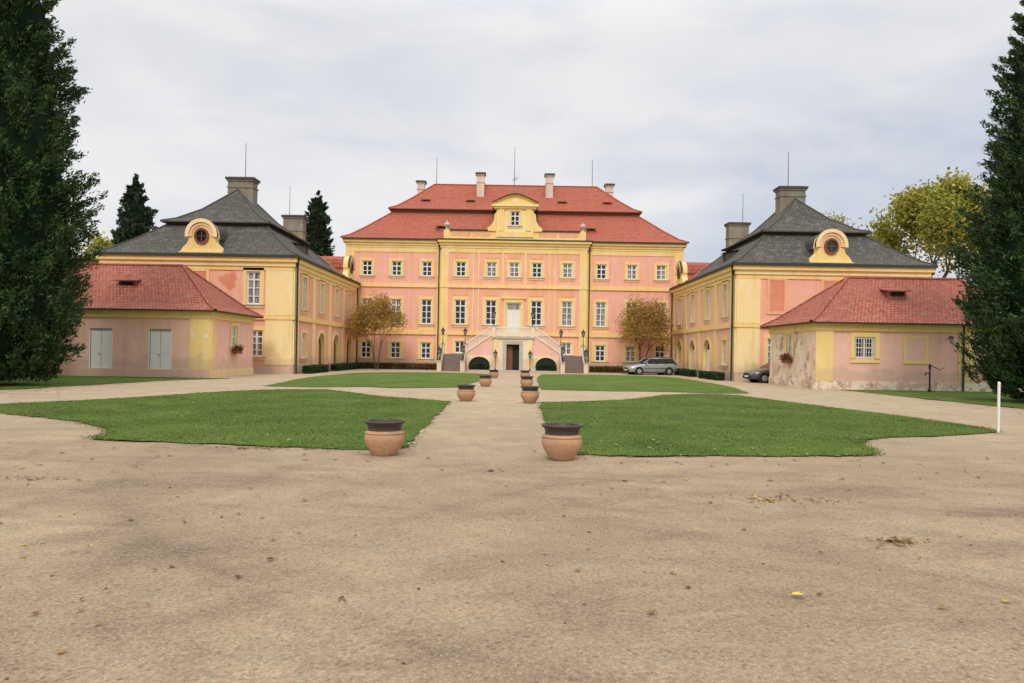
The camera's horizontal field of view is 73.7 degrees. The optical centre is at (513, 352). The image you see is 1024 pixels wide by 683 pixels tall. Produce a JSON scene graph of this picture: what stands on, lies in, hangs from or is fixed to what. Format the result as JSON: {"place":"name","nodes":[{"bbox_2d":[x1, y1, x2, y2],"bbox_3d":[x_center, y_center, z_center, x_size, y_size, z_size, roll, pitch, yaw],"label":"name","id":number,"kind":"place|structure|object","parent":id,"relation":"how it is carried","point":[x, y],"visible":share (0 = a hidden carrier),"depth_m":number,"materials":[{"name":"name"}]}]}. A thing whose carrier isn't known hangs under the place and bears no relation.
{"place":"outdoors","nodes":[
{"label":"outdoors","id":0,"kind":"place"},
{"bbox_2d":[0,375,229,389],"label":"lawn","id":1,"kind":"structure","parent":0,"point":[73,380],"depth_m":32.51,"materials":[{"name":"green plant"}]},
{"bbox_2d":[0,0,107,383],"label":"arborvitae tree","id":2,"kind":"object","parent":1,"relation":"on","point":[39,237],"visible":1,"depth_m":27.41,"materials":[{"name":"green plant"}]},
{"bbox_2d":[0,389,455,450],"bbox_3d":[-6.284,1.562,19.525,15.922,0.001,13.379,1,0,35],"label":"lawn","id":3,"kind":"structure","parent":0,"point":[229,435],"depth_m":16.74,"materials":[{"name":"green plant"}]},
{"bbox_2d":[266,372,488,387],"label":"lawn","id":4,"kind":"structure","parent":0,"point":[382,378],"depth_m":39.34,"materials":[{"name":"green plant"}]},
{"bbox_2d":[0,369,1023,682],"bbox_3d":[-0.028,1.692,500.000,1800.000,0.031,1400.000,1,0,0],"label":"ground","id":5,"kind":"structure","parent":0,"point":[246,629],"depth_m":5.72,"materials":[{"name":"beige sand"}]},
{"bbox_2d":[73,231,113,262],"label":"lime tree","id":6,"kind":"object","parent":5,"relation":"on","point":[99,240],"visible":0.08,"depth_m":73.38,"materials":[{"name":"green plant"}]},
{"bbox_2d":[109,173,158,244],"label":"cypress tree","id":7,"kind":"object","parent":5,"relation":"on","point":[136,217],"visible":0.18,"depth_m":69.16,"materials":[{"name":"green plant"}]},
{"bbox_2d":[53,317,252,369],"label":"walls","id":8,"kind":"structure","parent":5,"relation":"on","point":[130,336],"depth_m":38.00,"materials":[{"name":"pink paint"}]},
{"bbox_2d":[0,308,256,377],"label":"trim","id":9,"kind":"structure","parent":8,"relation":"attached to","point":[202,333],"depth_m":37.94,"materials":[{"name":"yellow paint"}]},
{"bbox_2d":[64,263,263,317],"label":"roof","id":10,"kind":"structure","parent":9,"relation":"on","point":[145,287],"depth_m":39.48,"materials":[{"name":"red tile"}]},
{"bbox_2d":[89,323,238,368],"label":"windows and doors","id":11,"kind":"structure","parent":8,"relation":"attached to","point":[159,346],"depth_m":38.02,"materials":[{"name":"white paint"}]},
{"bbox_2d":[230,344,244,353],"bbox_3d":[-16.650,-0.270,41.160,0.521,0.631,2.063,1,0,0],"label":"window flower box","id":12,"kind":"object","parent":8,"relation":"attached to","point":[238,349],"visible":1,"depth_m":41.04,"materials":[{"name":"red plant"}]},
{"bbox_2d":[94,159,360,373],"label":"palace wing","id":13,"kind":"structure","parent":5,"relation":"on","point":[239,243],"depth_m":47.56,"materials":[{"name":"yellow paint"}]},
{"bbox_2d":[243,267,351,363],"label":"windows and doors","id":14,"kind":"structure","parent":13,"relation":"in","point":[253,280],"depth_m":46.66,"materials":[{"name":"white paint"}]},
{"bbox_2d":[302,364,329,373],"bbox_3d":[-14.357,1.166,49.736,0.795,0.740,5.156,1,0,0],"label":"box hedge","id":15,"kind":"object","parent":5,"relation":"on","point":[314,369],"visible":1,"depth_m":48.59,"materials":[{"name":"green plant"}]},
{"bbox_2d":[304,190,334,256],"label":"cypress tree","id":16,"kind":"object","parent":5,"relation":"on","point":[318,234],"visible":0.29,"depth_m":84.09,"materials":[{"name":"green plant"}]},
{"bbox_2d":[330,362,360,370],"bbox_3d":[-14.363,1.173,58.773,0.780,0.750,8.640,1,0,0],"label":"box hedge","id":17,"kind":"object","parent":5,"relation":"on","point":[344,366],"visible":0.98,"depth_m":57.19,"materials":[{"name":"green plant"}]},
{"bbox_2d":[345,291,410,368],"bbox_3d":[-12.380,-2.079,60.910,6.276,7.495,5.660,1,0,0],"label":"autumn tree","id":18,"kind":"object","parent":5,"relation":"on","point":[381,307],"visible":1,"depth_m":60.24,"materials":[{"name":"brown plant"}]},
{"bbox_2d":[364,418,404,455],"bbox_3d":[-2.103,1.354,11.100,0.664,0.594,0.664,1,0,30],"label":"terracotta pot","id":19,"kind":"object","parent":5,"relation":"on","point":[384,436],"visible":1,"depth_m":10.87,"materials":[{"name":"orange ceramic"}]},
{"bbox_2d":[359,362,436,369],"bbox_3d":[-10.759,1.240,63.380,7.460,0.812,1.310,1,0,0],"label":"flower bed","id":20,"kind":"object","parent":5,"relation":"on","point":[405,365],"visible":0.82,"depth_m":62.90,"materials":[{"name":"brown plant"}]},
{"bbox_2d":[457,384,475,400],"bbox_3d":[-1.653,1.379,23.600,0.664,0.558,0.664,1,0,-17],"label":"terracotta pot","id":21,"kind":"object","parent":5,"relation":"on","point":[465,392],"visible":1,"depth_m":23.36,"materials":[{"name":"orange ceramic"}]},
{"bbox_2d":[468,362,489,369],"bbox_3d":[-3.108,1.273,61.065,1.972,0.894,0.688,1,0,0],"label":"niche shrub","id":22,"kind":"object","parent":5,"relation":"on","point":[478,366],"visible":0.98,"depth_m":60.88,"materials":[{"name":"green plant"}]},
{"bbox_2d":[479,375,491,386],"bbox_3d":[-1.413,1.383,33.800,0.664,0.558,0.664,1,0,-6],"label":"terracotta pot","id":23,"kind":"object","parent":5,"relation":"on","point":[485,380],"visible":1,"depth_m":33.56,"materials":[{"name":"orange ceramic"}]},
{"bbox_2d":[489,370,498,377],"bbox_3d":[-1.323,1.384,45.000,0.664,0.558,0.664,1,0,-10],"label":"terracotta pot","id":24,"kind":"object","parent":5,"relation":"on","point":[494,373],"visible":0.89,"depth_m":44.75,"materials":[{"name":"orange ceramic"}]},
{"bbox_2d":[4,447,1015,679],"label":"earth clods","id":25,"kind":"object","parent":5,"relation":"on","point":[403,663],"visible":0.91,"depth_m":5.48,"materials":[{"name":"brown soil"}]},
{"bbox_2d":[0,438,1023,682],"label":"pebbles","id":26,"kind":"object","parent":5,"relation":"on","point":[498,560],"visible":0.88,"depth_m":5.48,"materials":[{"name":"stone"}]},
{"bbox_2d":[0,368,1023,652],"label":"fallen leaves","id":27,"kind":"object","parent":5,"relation":"on","point":[502,470],"visible":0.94,"depth_m":9.56,"materials":[{"name":"brown plant"}]},
{"bbox_2d":[436,325,588,373],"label":"double staircase","id":28,"kind":"structure","parent":5,"relation":"on","point":[512,354],"depth_m":61.40,"materials":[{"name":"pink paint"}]},
{"bbox_2d":[461,345,464,360],"bbox_3d":[-4.419,-0.073,58.910,0.400,1.460,0.346,1,0,0],"label":"lantern lamp","id":29,"kind":"object","parent":28,"relation":"on","point":[462,348],"visible":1,"depth_m":58.84,"materials":[{"name":"black metal"}]},
{"bbox_2d":[493,349,497,369],"bbox_3d":[-1.660,0.593,60.900,0.400,1.860,0.346,1,0,0],"label":"lantern lamp","id":30,"kind":"object","parent":28,"relation":"on","point":[495,352],"visible":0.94,"depth_m":60.86,"materials":[{"name":"black metal"}]},
{"bbox_2d":[581,329,585,345],"bbox_3d":[6.254,-1.412,61.570,0.400,1.510,0.346,1,0,0],"label":"lantern lamp","id":31,"kind":"object","parent":28,"relation":"on","point":[583,332],"visible":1,"depth_m":61.51,"materials":[{"name":"black metal"}]},
{"bbox_2d":[340,160,688,371],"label":"baroque palace","id":32,"kind":"structure","parent":5,"relation":"on","point":[570,262],"depth_m":64.94,"materials":[{"name":"pink paint"}]},
{"bbox_2d":[358,258,668,364],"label":"windows and doors","id":33,"kind":"structure","parent":32,"relation":"in","point":[460,305],"depth_m":64.93,"materials":[{"name":"white paint"}]},
{"bbox_2d":[520,370,529,375],"bbox_3d":[0.727,1.418,44.600,0.664,0.558,0.664,1,0,36],"label":"terracotta pot","id":34,"kind":"object","parent":5,"relation":"on","point":[524,373],"visible":0.87,"depth_m":44.35,"materials":[{"name":"orange ceramic"}]},
{"bbox_2d":[520,376,533,385],"bbox_3d":[0.627,1.417,33.400,0.664,0.558,0.664,1,0,44],"label":"terracotta pot","id":35,"kind":"object","parent":5,"relation":"on","point":[526,380],"visible":0.91,"depth_m":33.14,"materials":[{"name":"orange ceramic"}]},
{"bbox_2d":[520,386,539,402],"bbox_3d":[0.547,1.415,23.300,0.664,0.558,0.664,1,0,38],"label":"terracotta pot","id":36,"kind":"object","parent":5,"relation":"on","point":[529,394],"visible":1,"depth_m":23.06,"materials":[{"name":"orange ceramic"}]},
{"bbox_2d":[535,363,556,370],"bbox_3d":[2.869,1.358,61.043,1.982,0.892,0.687,1,0,0],"label":"niche shrub","id":37,"kind":"object","parent":5,"relation":"on","point":[546,367],"visible":0.96,"depth_m":60.90,"materials":[{"name":"green plant"}]},
{"bbox_2d":[541,422,582,460],"bbox_3d":[0.776,1.406,10.959,0.690,0.584,0.664,1,0,-45],"label":"terracotta pot","id":38,"kind":"object","parent":5,"relation":"on","point":[561,441],"visible":1,"depth_m":10.71,"materials":[{"name":"orange ceramic"}]},
{"bbox_2d":[589,366,626,372],"bbox_3d":[10.729,1.597,63.783,7.434,0.832,1.104,1,0,0],"label":"flower bed","id":39,"kind":"object","parent":5,"relation":"on","point":[610,369],"visible":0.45,"depth_m":63.39,"materials":[{"name":"brown plant"}]},
{"bbox_2d":[611,290,678,360],"bbox_3d":[12.094,-1.777,62.033,6.378,7.726,6.488,1,0,0],"label":"autumn tree","id":40,"kind":"object","parent":5,"relation":"on","point":[639,317],"visible":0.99,"depth_m":61.01,"materials":[{"name":"brown plant"}]},
{"bbox_2d":[623,357,676,374],"bbox_3d":[11.673,1.141,58.598,4.480,1.572,2.120,1,0,-14],"label":"parked car","id":41,"kind":"object","parent":5,"relation":"on","point":[663,365],"visible":0.99,"depth_m":57.95,"materials":[{"name":"silver metal"}]},
{"bbox_2d":[674,368,696,376],"bbox_3d":[14.333,1.644,57.259,0.788,0.725,5.639,1,0,0],"label":"box hedge","id":42,"kind":"object","parent":5,"relation":"on","point":[687,372],"visible":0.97,"depth_m":55.83,"materials":[{"name":"green plant"}]},
{"bbox_2d":[698,370,724,380],"bbox_3d":[14.323,1.650,49.724,0.764,0.729,5.103,1,0,0],"label":"box hedge","id":43,"kind":"object","parent":5,"relation":"on","point":[714,375],"visible":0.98,"depth_m":48.43,"materials":[{"name":"green plant"}]},
{"bbox_2d":[743,362,769,382],"bbox_3d":[17.472,1.237,44.900,4.480,1.572,2.120,1,0,-3],"label":"parked car","id":44,"kind":"object","parent":5,"relation":"on","point":[761,374],"visible":0.38,"depth_m":44.05,"materials":[{"name":"grey metal"}]},
{"bbox_2d":[789,592,803,594],"bbox_3d":[1.984,1.694,4.798,0.115,0.012,0.054,1,0,-13],"label":"yellow leaf","id":45,"kind":"object","parent":5,"relation":"on","point":[796,593],"visible":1,"depth_m":4.80,"materials":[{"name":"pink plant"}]},
{"bbox_2d":[669,152,937,381],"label":"palace wing","id":46,"kind":"structure","parent":5,"relation":"on","point":[793,251],"depth_m":47.85,"materials":[{"name":"yellow paint"}]},
{"bbox_2d":[676,280,769,370],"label":"windows and doors","id":47,"kind":"structure","parent":46,"relation":"in","point":[692,305],"depth_m":49.48,"materials":[{"name":"yellow paint"}]},
{"bbox_2d":[820,209,855,226],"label":"birch tree","id":48,"kind":"object","parent":5,"relation":"on","point":[842,218],"visible":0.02,"depth_m":79.85,"materials":[{"name":"yellow plant"}]},
{"bbox_2d":[770,330,995,383],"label":"walls","id":49,"kind":"structure","parent":5,"relation":"on","point":[892,367],"depth_m":36.70,"materials":[{"name":"pink paint"}]},
{"bbox_2d":[785,332,879,362],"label":"windows and doors","id":50,"kind":"structure","parent":49,"relation":"attached to","point":[863,345],"depth_m":36.66,"materials":[{"name":"yellow paint"}]},
{"bbox_2d":[776,353,792,363],"bbox_3d":[15.937,0.294,40.160,0.517,0.752,1.893,1,0,5],"label":"window flower box","id":51,"kind":"object","parent":50,"relation":"attached to","point":[785,358],"visible":1,"depth_m":39.92,"materials":[{"name":"red plant"}]},
{"bbox_2d":[768,321,1020,391],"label":"trim","id":52,"kind":"structure","parent":49,"relation":"attached to","point":[916,349],"depth_m":36.64,"materials":[{"name":"yellow paint"}]},
{"bbox_2d":[760,276,988,327],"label":"roof","id":53,"kind":"structure","parent":52,"relation":"on","point":[890,300],"depth_m":38.19,"materials":[{"name":"red tile"}]},
{"bbox_2d":[946,336,953,343],"bbox_3d":[23.173,-0.703,36.393,0.288,0.430,0.585,1,0,-16],"label":"wall lantern","id":54,"kind":"object","parent":49,"relation":"attached to","point":[950,338],"depth_m":36.19,"materials":[{"name":"black metal"}]},
{"bbox_2d":[857,166,991,277],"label":"lime tree","id":55,"kind":"object","parent":5,"relation":"on","point":[927,214],"visible":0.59,"depth_m":74.43,"materials":[{"name":"green plant"}]},
{"bbox_2d":[997,382,1000,432],"bbox_3d":[11.361,1.270,16.000,0.064,1.195,0.061,1,0,0],"label":"white marker post","id":56,"kind":"object","parent":5,"relation":"on","point":[998,405],"visible":1,"depth_m":15.98,"materials":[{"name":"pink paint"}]},
{"bbox_2d":[40,0,1023,280],"label":"sky","id":57,"kind":"structure","parent":0,"point":[694,111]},
{"bbox_2d":[537,374,750,393],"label":"lawn","id":58,"kind":"structure","parent":0,"point":[605,381],"depth_m":39.65,"materials":[{"name":"green plant"}]},
{"bbox_2d":[535,393,1004,457],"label":"lawn","id":59,"kind":"structure","parent":0,"point":[677,441],"depth_m":16.32,"materials":[{"name":"green plant"}]},
{"bbox_2d":[843,389,1023,407],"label":"lawn","id":60,"kind":"structure","parent":0,"point":[945,394],"depth_m":31.50,"materials":[{"name":"green plant"}]},
{"bbox_2d":[925,364,942,391],"bbox_3d":[21.926,1.317,35.600,1.026,1.450,0.180,1,0,0],"label":"hand water pump","id":61,"kind":"object","parent":60,"relation":"on","point":[929,389],"visible":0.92,"depth_m":35.57,"materials":[{"name":"black metal"}]},
{"bbox_2d":[940,0,1023,400],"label":"arborvitae tree","id":62,"kind":"object","parent":60,"relation":"on","point":[997,276],"visible":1,"depth_m":27.69,"materials":[{"name":"green plant"}]}
]}

